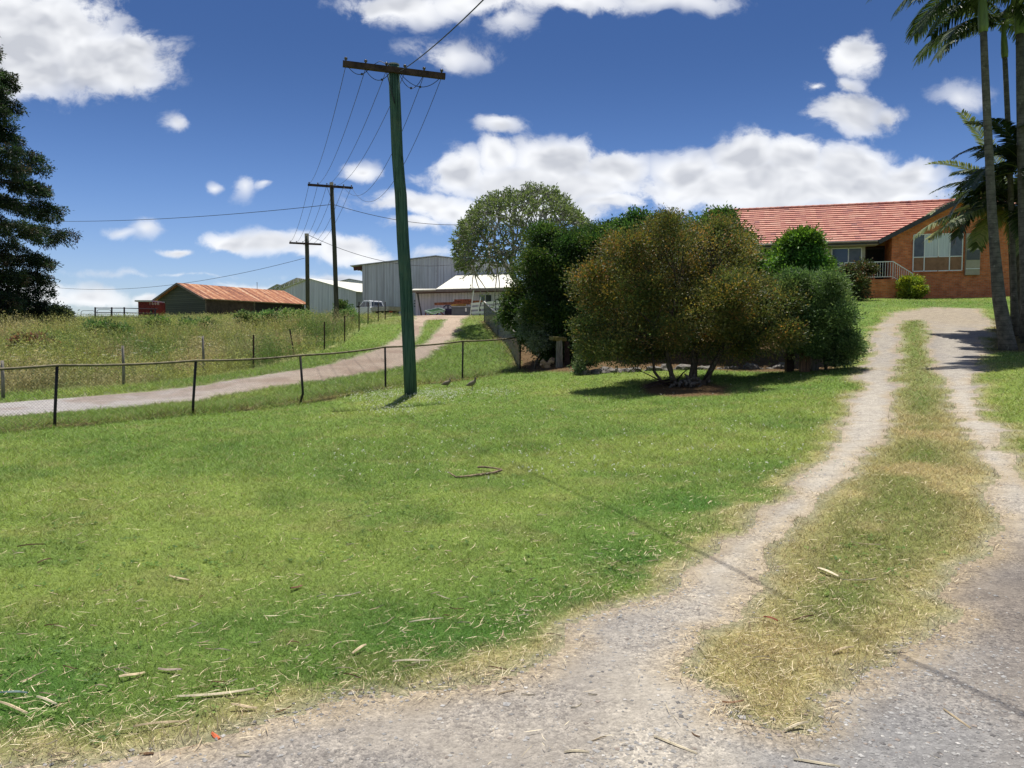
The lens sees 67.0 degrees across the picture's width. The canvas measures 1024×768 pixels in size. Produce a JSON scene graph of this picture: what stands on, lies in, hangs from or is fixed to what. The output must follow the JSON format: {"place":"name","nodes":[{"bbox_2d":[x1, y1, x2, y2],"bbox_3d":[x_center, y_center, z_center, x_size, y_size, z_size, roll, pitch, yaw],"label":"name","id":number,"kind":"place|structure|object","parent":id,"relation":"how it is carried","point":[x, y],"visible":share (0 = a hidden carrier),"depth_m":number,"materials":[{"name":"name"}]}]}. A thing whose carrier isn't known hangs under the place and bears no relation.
{"place":"outdoors","nodes":[
{"label":"outdoors","id":0,"kind":"place"},
{"bbox_2d":[0,315,469,416],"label":"farm road","id":1,"kind":"structure","parent":0,"point":[444,333],"depth_m":23.26,"materials":[{"name":"grey gravel"}]},
{"bbox_2d":[424,308,444,314],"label":"frame trailer","id":2,"kind":"object","parent":1,"relation":"on","point":[435,310],"visible":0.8,"depth_m":60.25,"materials":[{"name":"green paint"}]},
{"bbox_2d":[0,296,1023,767],"bbox_3d":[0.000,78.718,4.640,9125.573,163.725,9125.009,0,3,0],"label":"ground","id":3,"kind":"structure","parent":0,"point":[718,389],"depth_m":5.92,"materials":[{"name":"green plant"}]},
{"bbox_2d":[0,361,4,399],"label":"wooden post","id":4,"kind":"object","parent":3,"relation":"on","point":[2,379],"visible":0.62,"depth_m":21.00,"materials":[{"name":"grey wood"}]},
{"bbox_2d":[0,701,27,713],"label":"palm leaf strip","id":5,"kind":"object","parent":3,"relation":"on","point":[14,707],"visible":0.98,"depth_m":3.29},
{"bbox_2d":[0,690,27,693],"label":"palm leaf strip","id":6,"kind":"object","parent":3,"relation":"on","point":[15,691],"visible":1,"depth_m":3.44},
{"bbox_2d":[5,330,64,353],"bbox_3d":[-19.037,-1.360,30.979,2.471,1.650,1.708,0,3,0],"label":"weed bush","id":7,"kind":"object","parent":3,"relation":"on","point":[35,334],"visible":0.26,"depth_m":30.67,"materials":[{"name":"green plant"}]},
{"bbox_2d":[0,46,81,325],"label":"conifer tree","id":8,"kind":"object","parent":3,"relation":"on","point":[20,297],"visible":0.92,"depth_m":45.36,"materials":[{"name":"green plant"}]},
{"bbox_2d":[36,696,56,704],"bbox_3d":[-2.021,1.374,3.361,0.117,0.024,0.014,1,3,20],"label":"palm leaf strip","id":9,"kind":"object","parent":3,"relation":"on","point":[47,699],"visible":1,"depth_m":3.36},
{"bbox_2d":[26,301,78,328],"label":"dark bush","id":10,"kind":"object","parent":3,"relation":"on","point":[58,310],"visible":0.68,"depth_m":45.35,"materials":[{"name":"green plant"}]},
{"bbox_2d":[79,317,134,338],"bbox_3d":[-20.791,-2.621,39.868,2.750,1.653,2.368,0,3,0],"label":"weed bush","id":11,"kind":"object","parent":3,"relation":"on","point":[104,323],"visible":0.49,"depth_m":39.27,"materials":[{"name":"green plant"}]},
{"bbox_2d":[121,346,124,383],"bbox_3d":[-12.067,-0.524,24.007,0.097,1.335,0.092,1,3,22],"label":"wooden post","id":12,"kind":"object","parent":3,"relation":"on","point":[123,361],"visible":0.69,"depth_m":23.97,"materials":[{"name":"grey wood"}]},
{"bbox_2d":[94,307,157,318],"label":"cattle rails","id":13,"kind":"object","parent":3,"relation":"on","point":[123,312],"visible":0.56,"depth_m":61.72,"materials":[{"name":"grey metal"}]},
{"bbox_2d":[119,671,144,676],"bbox_3d":[-1.779,1.359,3.620,0.115,0.024,0.025,-3,4,-44],"label":"palm leaf strip","id":14,"kind":"object","parent":3,"relation":"on","point":[131,674],"visible":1,"depth_m":3.62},
{"bbox_2d":[135,300,165,316],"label":"shipping container","id":15,"kind":"object","parent":3,"relation":"on","point":[159,306],"visible":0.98,"depth_m":74.74,"materials":[{"name":"red metal"}]},
{"bbox_2d":[141,314,175,333],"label":"weed bush","id":16,"kind":"object","parent":3,"relation":"on","point":[159,318],"visible":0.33,"depth_m":43.47,"materials":[{"name":"green plant"}]},
{"bbox_2d":[133,720,188,726],"bbox_3d":[-1.446,1.397,3.191,0.210,0.027,0.027,-1,3,-23],"label":"palm leaf strip","id":17,"kind":"object","parent":3,"relation":"on","point":[158,722],"visible":0.93,"depth_m":3.19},
{"bbox_2d":[158,668,181,669],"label":"palm leaf strip","id":18,"kind":"object","parent":3,"relation":"on","point":[170,668],"visible":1,"depth_m":3.68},
{"bbox_2d":[172,315,216,333],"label":"weed bush","id":19,"kind":"object","parent":3,"relation":"on","point":[197,320],"visible":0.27,"depth_m":43.80,"materials":[{"name":"green plant"}]},
{"bbox_2d":[0,309,397,392],"bbox_3d":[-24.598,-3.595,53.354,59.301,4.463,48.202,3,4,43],"label":"hill weeds","id":20,"kind":"object","parent":3,"relation":"on","point":[170,341],"visible":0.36,"depth_m":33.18,"materials":[{"name":"green plant"}]},
{"bbox_2d":[0,305,400,392],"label":"weed heads","id":21,"kind":"object","parent":3,"relation":"on","point":[234,333],"visible":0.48,"depth_m":31.61,"materials":[{"name":"green plant"}]},
{"bbox_2d":[202,336,204,374],"bbox_3d":[-10.773,-0.950,26.988,0.094,1.449,0.092,1,3,22],"label":"wooden post","id":22,"kind":"object","parent":3,"relation":"on","point":[203,355],"visible":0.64,"depth_m":26.95,"materials":[{"name":"grey wood"}]},
{"bbox_2d":[177,688,254,696],"bbox_3d":[-1.323,1.383,3.461,0.328,0.018,0.019,-1,3,-14],"label":"palm leaf strip","id":23,"kind":"object","parent":3,"relation":"on","point":[219,693],"visible":0.98,"depth_m":3.46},
{"bbox_2d":[152,283,305,315],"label":"barn","id":24,"kind":"structure","parent":3,"relation":"on","point":[183,298],"depth_m":80.76,"materials":[{"name":"metal"}]},
{"bbox_2d":[231,703,256,708],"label":"palm leaf strip","id":25,"kind":"object","parent":3,"relation":"on","point":[246,706],"visible":1,"depth_m":3.34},
{"bbox_2d":[230,309,266,330],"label":"weed bush","id":26,"kind":"object","parent":3,"relation":"on","point":[244,313],"visible":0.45,"depth_m":45.55,"materials":[{"name":"green plant"}]},
{"bbox_2d":[0,336,520,428],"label":"chain link fence","id":27,"kind":"object","parent":3,"relation":"on","point":[56,390],"visible":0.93,"depth_m":18.12,"materials":[{"name":"metal"}]},
{"bbox_2d":[257,306,303,328],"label":"weed bush","id":28,"kind":"object","parent":3,"relation":"on","point":[269,311],"visible":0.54,"depth_m":45.51,"materials":[{"name":"green plant"}]},
{"bbox_2d":[270,278,304,289],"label":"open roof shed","id":29,"kind":"structure","parent":3,"relation":"on","point":[291,282],"depth_m":109.87,"materials":[{"name":"grey metal"}]},
{"bbox_2d":[289,233,320,310],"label":"power pole","id":30,"kind":"object","parent":3,"relation":"on","point":[307,281],"visible":0.91,"depth_m":64.42,"materials":[{"name":"brown wood"}]},
{"bbox_2d":[55,258,303,289],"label":"power line","id":31,"kind":"object","parent":30,"relation":"attached to","point":[180,283],"visible":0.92,"depth_m":75.44,"materials":[{"name":"grey metal"}]},
{"bbox_2d":[309,235,453,265],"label":"power line","id":32,"kind":"object","parent":30,"relation":"attached to","point":[372,258],"visible":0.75,"depth_m":68.80,"materials":[{"name":"grey metal"}]},
{"bbox_2d":[294,308,315,319],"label":"weed bush","id":33,"kind":"object","parent":3,"relation":"on","point":[301,310],"visible":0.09,"depth_m":47.86,"materials":[{"name":"green plant"}]},
{"bbox_2d":[279,278,362,314],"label":"farm shed","id":34,"kind":"structure","parent":3,"relation":"on","point":[321,295],"depth_m":99.76,"materials":[{"name":"metal"}]},
{"bbox_2d":[308,182,352,321],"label":"power pole","id":35,"kind":"object","parent":3,"relation":"on","point":[331,186],"visible":0.9,"depth_m":46.49,"materials":[{"name":"brown wood"}]},
{"bbox_2d":[13,204,329,221],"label":"power line","id":36,"kind":"object","parent":35,"relation":"attached to","point":[196,216],"visible":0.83,"depth_m":53.50,"materials":[{"name":"grey metal"}]},
{"bbox_2d":[309,70,344,183],"bbox_3d":[-8.189,-10.092,33.042,0.014,2.173,27.113,-1,3,-17],"label":"power line","id":37,"kind":"object","parent":35,"relation":"attached to","point":[331,123],"visible":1,"depth_m":25.44,"materials":[{"name":"grey metal"}]},
{"bbox_2d":[323,71,364,178],"bbox_3d":[-7.697,-10.080,33.157,0.014,2.183,27.116,-1,3,-17],"label":"power line","id":38,"kind":"object","parent":35,"relation":"attached to","point":[348,120],"visible":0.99,"depth_m":25.04,"materials":[{"name":"grey metal"}]},
{"bbox_2d":[328,73,385,184],"bbox_3d":[-7.180,-10.065,33.278,0.014,2.198,27.119,-1,3,-17],"label":"power line","id":39,"kind":"object","parent":35,"relation":"attached to","point":[362,129],"visible":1,"depth_m":26.18,"materials":[{"name":"grey metal"}]},
{"bbox_2d":[336,75,403,185],"bbox_3d":[-6.714,-10.039,33.387,0.014,2.236,27.121,-1,3,-17],"label":"power line","id":40,"kind":"object","parent":35,"relation":"attached to","point":[372,141],"visible":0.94,"depth_m":28.03,"materials":[{"name":"grey metal"}]},
{"bbox_2d":[346,77,423,195],"bbox_3d":[-6.222,-9.699,33.520,0.014,2.902,27.126,-1,3,-17],"label":"power line","id":41,"kind":"object","parent":35,"relation":"attached to","point":[391,154],"visible":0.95,"depth_m":26.84,"materials":[{"name":"grey metal"}]},
{"bbox_2d":[353,79,440,201],"bbox_3d":[-5.770,-9.555,33.633,0.014,3.176,27.129,-1,3,-17],"label":"power line","id":42,"kind":"object","parent":35,"relation":"attached to","point":[415,140],"visible":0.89,"depth_m":24.15,"materials":[{"name":"grey metal"}]},
{"bbox_2d":[336,205,477,224],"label":"power line","id":43,"kind":"object","parent":35,"relation":"attached to","point":[393,219],"visible":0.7,"depth_m":50.61,"materials":[{"name":"grey metal"}]},
{"bbox_2d":[331,299,357,321],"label":"weed bush","id":44,"kind":"object","parent":3,"relation":"on","point":[345,305],"visible":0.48,"depth_m":49.42,"materials":[{"name":"green plant"}]},
{"bbox_2d":[341,279,361,283],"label":"farm shed","id":45,"kind":"structure","parent":3,"relation":"on","point":[352,280],"depth_m":129.13,"materials":[{"name":"metal"}]},
{"bbox_2d":[358,302,359,330],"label":"fence picket","id":46,"kind":"object","parent":3,"relation":"on","point":[358,316],"visible":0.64,"depth_m":41.85,"materials":[{"name":"grey wood"}]},
{"bbox_2d":[355,300,400,315],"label":"pickup truck","id":47,"kind":"object","parent":3,"relation":"on","point":[373,308],"visible":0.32,"depth_m":70.89,"materials":[{"name":"grey paint"}]},
{"bbox_2d":[343,57,445,394],"bbox_3d":[-3.120,-3.973,20.766,2.688,9.119,0.411,-1,3,-12],"label":"power pole","id":48,"kind":"object","parent":3,"relation":"on","point":[392,69],"visible":0.98,"depth_m":20.64,"materials":[{"name":"green wood"}]},
{"bbox_2d":[399,0,483,71],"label":"service cable","id":49,"kind":"object","parent":48,"relation":"attached to","point":[445,35],"visible":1,"depth_m":15.12,"materials":[{"name":"grey metal"}]},
{"bbox_2d":[392,659,429,661],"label":"palm leaf strip","id":50,"kind":"object","parent":3,"relation":"on","point":[410,660],"visible":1,"depth_m":3.79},
{"bbox_2d":[409,617,442,622],"bbox_3d":[-0.483,1.330,4.360,0.216,0.029,0.012,-2,4,-34],"label":"palm leaf strip","id":51,"kind":"object","parent":3,"relation":"on","point":[425,619],"visible":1,"depth_m":4.35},
{"bbox_2d":[350,255,508,315],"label":"farm shed","id":52,"kind":"structure","parent":3,"relation":"on","point":[380,280],"depth_m":77.52,"materials":[{"name":"metal"}]},
{"bbox_2d":[443,305,451,314],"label":"machinery","id":53,"kind":"object","parent":3,"relation":"on","point":[448,311],"visible":0.84,"depth_m":61.33,"materials":[{"name":"black metal"}]},
{"bbox_2d":[451,306,470,315],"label":"metal bin","id":54,"kind":"object","parent":3,"relation":"on","point":[460,310],"visible":0.58,"depth_m":60.28,"materials":[{"name":"grey metal"}]},
{"bbox_2d":[412,274,514,315],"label":"lean to shed","id":55,"kind":"object","parent":3,"relation":"on","point":[453,288],"visible":0.38,"depth_m":65.71,"materials":[{"name":"metal"}]},
{"bbox_2d":[478,295,491,301],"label":"window","id":56,"kind":"structure","parent":55,"relation":"in","point":[488,298],"depth_m":65.63,"materials":[{"name":"grey glass"}]},
{"bbox_2d":[466,377,476,388],"bbox_3d":[-1.122,-0.015,21.533,0.350,0.360,0.144,0,3,0],"label":"bird","id":57,"kind":"object","parent":3,"relation":"on","point":[472,383],"visible":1,"depth_m":21.48},
{"bbox_2d":[448,466,501,477],"bbox_3d":[-0.453,1.057,9.245,0.375,0.062,0.635,3,4,39],"label":"fallen stick","id":58,"kind":"object","parent":3,"relation":"on","point":[496,471],"visible":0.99,"depth_m":9.24,"materials":[{"name":"brown wood"}]},
{"bbox_2d":[470,291,480,314],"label":"rail frame","id":59,"kind":"object","parent":3,"relation":"on","point":[473,308],"visible":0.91,"depth_m":54.71,"materials":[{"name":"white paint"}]},
{"bbox_2d":[479,300,500,313],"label":"rail frame","id":60,"kind":"object","parent":3,"relation":"on","point":[482,307],"visible":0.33,"depth_m":53.71,"materials":[{"name":"white paint"}]},
{"bbox_2d":[484,301,520,368],"bbox_3d":[-0.622,-2.623,36.916,0.173,3.610,18.163,0,3,-6],"label":"chain link fence","id":61,"kind":"object","parent":3,"relation":"on","point":[487,317],"visible":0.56,"depth_m":37.66,"materials":[{"name":"metal"}]},
{"bbox_2d":[0,403,1005,743],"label":"lawn weeds","id":62,"kind":"object","parent":3,"relation":"on","point":[322,557],"visible":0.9,"depth_m":5.50,"materials":[{"name":"green plant"}]},
{"bbox_2d":[0,409,1023,767],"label":"straw litter","id":63,"kind":"object","parent":3,"relation":"on","point":[506,641],"visible":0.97,"depth_m":3.89,"materials":[{"name":"straw"},{"name":"dry grass"}]},
{"bbox_2d":[448,180,595,308],"bbox_3d":[0.841,-6.939,41.620,8.620,7.802,8.709,0,3,0],"label":"frangipani tree","id":64,"kind":"object","parent":3,"relation":"on","point":[469,234],"visible":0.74,"depth_m":39.48,"materials":[{"name":"green plant"}]},
{"bbox_2d":[511,306,563,368],"bbox_3d":[0.930,-1.626,27.087,1.890,2.393,1.772,-2,4,-30],"label":"silver shrub","id":65,"kind":"object","parent":3,"relation":"on","point":[526,333],"visible":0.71,"depth_m":26.80,"materials":[{"name":"green plant"}]},
{"bbox_2d":[540,359,550,367],"bbox_3d":[1.160,-0.639,26.305,0.430,0.435,0.208,-1,3,-11],"label":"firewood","id":66,"kind":"object","parent":3,"relation":"on","point":[544,363],"visible":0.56,"depth_m":26.21,"materials":[{"name":"brown wood"}]},
{"bbox_2d":[556,340,562,367],"bbox_3d":[1.578,-0.969,25.781,0.236,0.983,0.184,0,3,0],"label":"sleeper post","id":67,"kind":"object","parent":3,"relation":"on","point":[559,354],"visible":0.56,"depth_m":25.71,"materials":[{"name":"grey wood"}]},
{"bbox_2d":[549,336,566,340],"bbox_3d":[1.534,-1.516,25.856,0.505,0.184,0.424,-1,3,-17],"label":"mossy cap","id":68,"kind":"object","parent":67,"relation":"on","point":[555,338],"visible":0.98,"depth_m":25.67,"materials":[{"name":"brown wood"}]},
{"bbox_2d":[490,218,641,361],"bbox_3d":[2.415,-3.299,28.290,6.273,5.984,4.819,-1,3,-18],"label":"hedge tree","id":69,"kind":"object","parent":3,"relation":"on","point":[550,251],"visible":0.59,"depth_m":26.93,"materials":[{"name":"green plant"}]},
{"bbox_2d":[564,341,569,365],"bbox_3d":[1.859,-1.000,26.089,0.196,0.907,0.167,0,3,0],"label":"sleeper post","id":70,"kind":"object","parent":3,"relation":"on","point":[566,354],"visible":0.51,"depth_m":26.02,"materials":[{"name":"brown wood"}]},
{"bbox_2d":[293,374,875,484],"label":"clover flowers","id":71,"kind":"object","parent":3,"relation":"on","point":[433,390],"visible":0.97,"depth_m":15.50,"materials":[{"name":"white plant"}]},
{"bbox_2d":[567,335,602,374],"bbox_3d":[2.243,-0.861,23.488,1.216,1.376,1.399,0,3,0],"label":"shrub","id":72,"kind":"object","parent":3,"relation":"on","point":[580,366],"visible":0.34,"depth_m":23.20,"materials":[{"name":"green plant"}]},
{"bbox_2d":[590,369,601,373],"bbox_3d":[2.497,-0.331,23.213,0.558,0.264,0.380,1,3,22],"label":"garden rock","id":73,"kind":"object","parent":3,"relation":"on","point":[595,371],"visible":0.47,"depth_m":23.06,"materials":[{"name":"grey stone"}]},
{"bbox_2d":[600,366,610,372],"bbox_3d":[2.757,-0.344,23.242,0.525,0.381,0.430,2,4,27],"label":"garden rock","id":74,"kind":"object","parent":3,"relation":"on","point":[603,368],"visible":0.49,"depth_m":23.10,"materials":[{"name":"grey stone"}]},
{"bbox_2d":[646,366,661,370],"bbox_3d":[4.290,-0.406,23.219,0.517,0.287,0.382,1,3,23],"label":"garden rock","id":75,"kind":"object","parent":3,"relation":"on","point":[657,368],"visible":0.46,"depth_m":23.07,"materials":[{"name":"grey stone"}]},
{"bbox_2d":[675,364,690,369],"bbox_3d":[5.210,-0.455,23.204,0.604,0.294,0.373,-1,3,-14],"label":"garden rock","id":76,"kind":"object","parent":3,"relation":"on","point":[682,366],"visible":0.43,"depth_m":23.09,"materials":[{"name":"grey stone"}]},
{"bbox_2d":[559,203,814,388],"bbox_3d":[4.426,-2.240,20.100,5.973,4.979,5.152,-2,4,-33],"label":"bottlebrush tree","id":77,"kind":"object","parent":3,"relation":"on","point":[661,307],"visible":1,"depth_m":19.71,"materials":[{"name":"green plant"}]},
{"bbox_2d":[596,201,777,351],"bbox_3d":[6.151,-3.562,26.472,5.372,5.207,6.346,-2,4,-33],"label":"garden tree","id":78,"kind":"object","parent":3,"relation":"on","point":[627,220],"visible":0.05,"depth_m":25.95,"materials":[{"name":"green plant"}]},
{"bbox_2d":[668,374,710,387],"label":"rocks","id":79,"kind":"object","parent":3,"relation":"on","point":[686,381],"visible":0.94,"depth_m":19.66,"materials":[{"name":"grey stone"}]},
{"bbox_2d":[743,363,758,369],"bbox_3d":[7.210,-0.470,23.199,0.579,0.340,0.395,-1,3,-21],"label":"garden rock","id":80,"kind":"object","parent":3,"relation":"on","point":[751,366],"visible":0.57,"depth_m":23.07,"materials":[{"name":"grey stone"}]},
{"bbox_2d":[784,349,793,371],"bbox_3d":[7.738,-0.726,21.598,0.234,0.955,0.202,0,3,0],"label":"sleeper post","id":81,"kind":"object","parent":3,"relation":"on","point":[789,364],"visible":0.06,"depth_m":21.51,"materials":[{"name":"brown wood"}]},
{"bbox_2d":[755,222,848,357],"bbox_3d":[8.966,-2.840,24.063,2.821,4.268,3.104,0,3,0],"label":"garden shrub","id":82,"kind":"object","parent":3,"relation":"on","point":[801,246],"visible":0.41,"depth_m":23.55,"materials":[{"name":"green plant"}]},
{"bbox_2d":[799,351,809,371],"bbox_3d":[7.929,-0.721,20.994,0.269,0.980,0.209,0,3,0],"label":"sleeper post","id":83,"kind":"object","parent":3,"relation":"on","point":[804,365],"visible":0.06,"depth_m":20.91,"materials":[{"name":"brown wood"}]},
{"bbox_2d":[757,262,871,371],"bbox_3d":[7.988,-1.772,20.953,3.082,3.067,3.700,0,3,0],"label":"feathery shrub","id":84,"kind":"object","parent":3,"relation":"on","point":[836,341],"visible":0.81,"depth_m":19.98,"materials":[{"name":"green plant"}]},
{"bbox_2d":[811,356,819,370],"bbox_3d":[8.362,-0.709,21.298,0.238,0.881,0.168,0,3,0],"label":"sleeper post","id":85,"kind":"object","parent":3,"relation":"on","point":[814,367],"visible":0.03,"depth_m":21.24,"materials":[{"name":"wood"}]},
{"bbox_2d":[837,257,880,300],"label":"magnolia shrub","id":86,"kind":"object","parent":3,"relation":"on","point":[862,281],"visible":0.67,"depth_m":40.36,"materials":[{"name":"green plant"}]},
{"bbox_2d":[708,197,1014,298],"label":"brick house","id":87,"kind":"structure","parent":3,"relation":"on","point":[882,234],"depth_m":43.80,"materials":[{"name":"orange"}]},
{"bbox_2d":[831,247,861,266],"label":"window","id":88,"kind":"structure","parent":87,"relation":"in","point":[843,255],"depth_m":44.99,"materials":[{"name":"glass"}]},
{"bbox_2d":[866,248,884,278],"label":"front door","id":89,"kind":"structure","parent":87,"relation":"in","point":[878,254],"depth_m":45.93,"materials":[{"name":"black"}]},
{"bbox_2d":[912,233,963,272],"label":"window","id":90,"kind":"structure","parent":87,"relation":"in","point":[926,259],"depth_m":43.14,"materials":[{"name":"glass"}]},
{"bbox_2d":[879,647,906,650],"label":"palm leaf strip","id":91,"kind":"object","parent":3,"relation":"on","point":[892,649],"visible":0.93,"depth_m":4.02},
{"bbox_2d":[894,273,929,298],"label":"round shrub","id":92,"kind":"object","parent":3,"relation":"on","point":[916,288],"visible":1,"depth_m":41.90,"materials":[{"name":"green plant"}]},
{"bbox_2d":[868,0,1023,350],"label":"palm tree","id":93,"kind":"object","parent":3,"relation":"on","point":[922,21],"visible":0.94,"depth_m":21.30,"materials":[{"name":"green plant"}]},
{"bbox_2d":[912,109,1019,317],"bbox_3d":[16.203,-5.118,24.990,5.220,7.279,4.672,-2,4,-32],"label":"young palm","id":94,"kind":"object","parent":3,"relation":"on","point":[978,238],"visible":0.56,"depth_m":24.83,"materials":[{"name":"green plant"}]},
{"bbox_2d":[911,0,1023,335],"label":"palm tree","id":95,"kind":"object","parent":3,"relation":"on","point":[964,29],"visible":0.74,"depth_m":23.71,"materials":[{"name":"green plant"}]},
{"bbox_2d":[923,0,1023,342],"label":"palm tree","id":96,"kind":"object","parent":3,"relation":"on","point":[1018,31],"visible":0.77,"depth_m":22.25,"materials":[{"name":"green plant"}]},
{"bbox_2d":[946,118,1023,338],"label":"young palm","id":97,"kind":"object","parent":3,"relation":"on","point":[1008,134],"visible":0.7,"depth_m":22.99,"materials":[{"name":"green plant"}]},
{"bbox_2d":[0,0,1023,317],"label":"sky","id":98,"kind":"structure","parent":0,"point":[155,110],"materials":[{"name":"blue"}]},
{"bbox_2d":[0,307,1023,767],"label":"driveway","id":99,"kind":"structure","parent":0,"point":[956,347],"depth_m":3.49,"materials":[{"name":"grey gravel"}]},
{"bbox_2d":[564,749,588,752],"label":"palm leaf strip","id":100,"kind":"object","parent":99,"relation":"on","point":[574,750],"visible":1,"depth_m":3.03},
{"bbox_2d":[653,735,697,753],"bbox_3d":[0.650,1.438,3.084,0.190,0.017,0.014,3,4,39],"label":"palm leaf strip","id":101,"kind":"object","parent":99,"relation":"on","point":[673,743],"visible":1,"depth_m":3.08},
{"bbox_2d":[783,721,808,730],"bbox_3d":[1.175,1.416,3.210,0.121,0.024,0.024,-1,3,-19],"label":"palm leaf strip","id":102,"kind":"object","parent":99,"relation":"on","point":[795,724],"visible":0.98,"depth_m":3.21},
{"bbox_2d":[794,758,839,766],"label":"palm leaf strip","id":103,"kind":"object","parent":99,"relation":"on","point":[816,762],"visible":1,"depth_m":2.96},
{"bbox_2d":[943,708,970,728],"bbox_3d":[1.901,1.428,3.304,0.009,0.015,0.162,0,3,-9],"label":"palm leaf strip","id":104,"kind":"object","parent":99,"relation":"on","point":[954,716],"visible":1,"depth_m":3.30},
{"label":"beam rack","id":105,"kind":"object","parent":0,"visible":0},
{"bbox_2d":[434,302,452,304],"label":"beam","id":106,"kind":"structure","parent":105,"relation":"on","point":[444,303],"depth_m":62.06,"materials":[{"name":"brown wood"}]},
{"bbox_2d":[453,300,482,303],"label":"beam","id":107,"kind":"structure","parent":105,"relation":"on","point":[476,301],"depth_m":61.76,"materials":[{"name":"brown wood"}]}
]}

